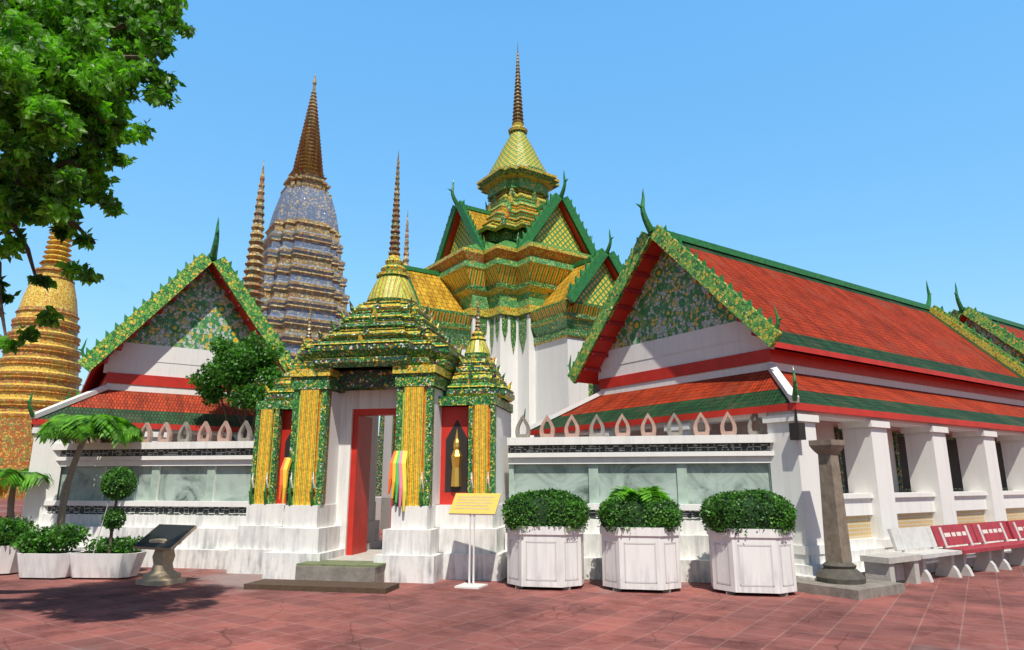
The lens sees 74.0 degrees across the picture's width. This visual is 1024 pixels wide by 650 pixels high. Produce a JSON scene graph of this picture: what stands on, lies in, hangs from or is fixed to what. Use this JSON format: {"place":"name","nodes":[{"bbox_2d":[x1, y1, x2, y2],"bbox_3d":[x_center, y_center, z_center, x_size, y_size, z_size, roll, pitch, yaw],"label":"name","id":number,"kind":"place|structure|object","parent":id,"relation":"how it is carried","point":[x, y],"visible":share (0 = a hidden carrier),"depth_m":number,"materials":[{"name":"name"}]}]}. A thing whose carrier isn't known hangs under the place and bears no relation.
{"place":"outdoors","nodes":[
{"label":"outdoors","id":0,"kind":"place"},
{"bbox_2d":[0,499,1023,649],"bbox_3d":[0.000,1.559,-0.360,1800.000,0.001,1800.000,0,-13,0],"label":"ground","id":1,"kind":"structure","parent":0,"point":[210,609],"depth_m":8.22,"materials":[{"name":"red tile"}]},
{"bbox_2d":[0,514,38,573],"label":"planter","id":2,"kind":"object","parent":1,"relation":"on","point":[11,528],"visible":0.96,"depth_m":12.02,"materials":[{"name":"stone"}]},
{"bbox_2d":[0,468,53,542],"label":"palm","id":3,"kind":"object","parent":2,"relation":"in","point":[22,479],"visible":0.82,"depth_m":14.01,"materials":[{"name":"green plant"}]},
{"bbox_2d":[0,222,81,498],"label":"golden stupa","id":4,"kind":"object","parent":1,"relation":"on","point":[46,368],"visible":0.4,"depth_m":71.03,"materials":[{"name":"gold tile"}]},
{"bbox_2d":[9,522,90,577],"bbox_3d":[-8.025,3.862,11.771,1.185,0.910,0.852,-1,-13,6],"label":"planter","id":5,"kind":"object","parent":1,"relation":"on","point":[38,556],"visible":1,"depth_m":11.53,"materials":[{"name":"stone"}]},
{"bbox_2d":[34,413,142,526],"bbox_3d":[-8.603,3.273,13.592,1.950,2.955,1.901,0,-13,0],"label":"palm","id":6,"kind":"object","parent":5,"relation":"in","point":[93,426],"visible":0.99,"depth_m":13.54,"materials":[{"name":"green plant"}]},
{"bbox_2d":[0,0,196,354],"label":"tree","id":7,"kind":"object","parent":1,"relation":"on","point":[70,80],"visible":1,"depth_m":6.75,"materials":[{"name":"green plant"}]},
{"bbox_2d":[68,466,146,577],"bbox_3d":[-6.973,3.407,11.877,1.273,1.845,0.689,-1,-13,3],"label":"planter","id":8,"kind":"object","parent":1,"relation":"on","point":[118,557],"visible":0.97,"depth_m":11.69,"materials":[{"name":"stone"}]},
{"bbox_2d":[22,217,293,524],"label":"temple building","id":9,"kind":"structure","parent":1,"relation":"on","point":[139,364],"depth_m":16.96,"materials":[{"name":"plaster"},{"name":"green mosaic"},{"name":"orange roof tile"}]},
{"bbox_2d":[133,524,196,586],"bbox_3d":[-5.675,3.738,11.084,0.840,0.902,0.520,-6,-14,23],"label":"info plaque","id":10,"kind":"object","parent":1,"relation":"on","point":[163,541],"visible":1,"depth_m":10.98,"materials":[{"name":"stone"}]},
{"bbox_2d":[186,330,288,440],"bbox_3d":[-6.521,2.662,15.979,2.035,5.253,2.087,-7,-15,29],"label":"tree","id":11,"kind":"object","parent":1,"relation":"on","point":[241,368],"visible":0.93,"depth_m":16.14,"materials":[{"name":"green plant"}]},
{"bbox_2d":[242,162,264,312],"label":"stupa spire","id":12,"kind":"structure","parent":1,"relation":"on","point":[252,277],"depth_m":30.70,"materials":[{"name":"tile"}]},
{"bbox_2d":[261,75,349,359],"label":"stupa","id":13,"kind":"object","parent":1,"relation":"on","point":[303,268],"visible":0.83,"depth_m":61.80,"materials":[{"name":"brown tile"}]},
{"bbox_2d":[375,212,408,496],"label":"stupa spire","id":14,"kind":"structure","parent":1,"relation":"on","point":[381,435],"depth_m":41.31,"materials":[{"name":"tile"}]},
{"bbox_2d":[34,151,774,593],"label":"wall and gate","id":15,"kind":"structure","parent":1,"relation":"on","point":[288,491],"depth_m":12.38,"materials":[{"name":"paint"}]},
{"bbox_2d":[449,493,500,588],"bbox_3d":[-0.625,3.416,10.833,0.800,1.417,0.468,-5,-14,19],"label":"sign stand","id":16,"kind":"object","parent":1,"relation":"on","point":[470,504],"visible":1,"depth_m":10.93,"materials":[{"name":"white painted metal"},{"name":"yellow painted metal"}]},
{"bbox_2d":[375,45,623,529],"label":"mondop","id":17,"kind":"structure","parent":1,"relation":"on","point":[528,264],"depth_m":23.61,"materials":[{"name":"paint"}]},
{"bbox_2d":[501,487,590,589],"bbox_3d":[0.534,3.379,10.893,1.440,1.516,1.215,-3,-13,11],"label":"planter","id":18,"kind":"object","parent":1,"relation":"on","point":[545,530],"visible":1,"depth_m":10.47,"materials":[{"name":"stone"}]},
{"bbox_2d":[595,486,682,592],"bbox_3d":[1.996,3.313,10.657,1.395,1.538,1.166,-3,-13,11],"label":"planter","id":19,"kind":"object","parent":1,"relation":"on","point":[640,530],"visible":1,"depth_m":10.23,"materials":[{"name":"stone"}]},
{"bbox_2d":[699,488,798,595],"bbox_3d":[3.621,3.253,10.325,1.453,1.506,1.234,-3,-13,11],"label":"planter","id":20,"kind":"object","parent":1,"relation":"on","point":[751,532],"visible":1,"depth_m":9.92,"materials":[{"name":"stone"}]},
{"bbox_2d":[523,189,1023,579],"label":"temple building","id":21,"kind":"structure","parent":1,"relation":"on","point":[918,407],"depth_m":15.20,"materials":[{"name":"paint"}]},
{"bbox_2d":[796,439,904,599],"bbox_3d":[4.976,2.916,10.497,1.240,2.240,1.240,9,-16,-33],"label":"stone post","id":22,"kind":"object","parent":1,"relation":"on","point":[839,574],"visible":1,"depth_m":10.30,"materials":[{"name":"grey stone"}]},
{"bbox_2d":[860,552,920,583],"bbox_3d":[6.125,3.938,10.946,1.000,0.450,0.460,9,-16,-33],"label":"stone bench","id":23,"kind":"object","parent":1,"relation":"on","point":[895,567],"visible":0.89,"depth_m":10.84,"materials":[{"name":"stone"}]},
{"bbox_2d":[887,526,961,582],"bbox_3d":[7.150,3.911,11.666,1.500,0.827,0.531,9,-16,-33],"label":"white bench","id":24,"kind":"object","parent":1,"relation":"on","point":[904,540],"visible":0.8,"depth_m":11.72,"materials":[{"name":"white stone"}]},
{"bbox_2d":[930,523,1001,575],"bbox_3d":[8.303,4.078,12.387,1.500,0.827,0.531,9,-16,-33],"label":"red bench","id":25,"kind":"object","parent":1,"relation":"on","point":[945,536],"visible":0.82,"depth_m":12.45,"materials":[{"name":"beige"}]},
{"bbox_2d":[970,521,1023,569],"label":"red bench","id":26,"kind":"object","parent":1,"relation":"on","point":[984,532],"visible":0.83,"depth_m":13.27,"materials":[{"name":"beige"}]},
{"bbox_2d":[1005,520,1023,540],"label":"red bench","id":27,"kind":"object","parent":1,"relation":"on","point":[1016,529],"visible":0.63,"depth_m":13.90,"materials":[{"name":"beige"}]},
{"bbox_2d":[0,0,1023,435],"label":"sky","id":28,"kind":"structure","parent":0,"point":[878,145],"materials":[{"name":"blue"}]},
{"bbox_2d":[948,282,1023,363],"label":"temple roof","id":29,"kind":"structure","parent":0,"point":[1006,335],"depth_m":37.41,"materials":[{"name":"tile"}]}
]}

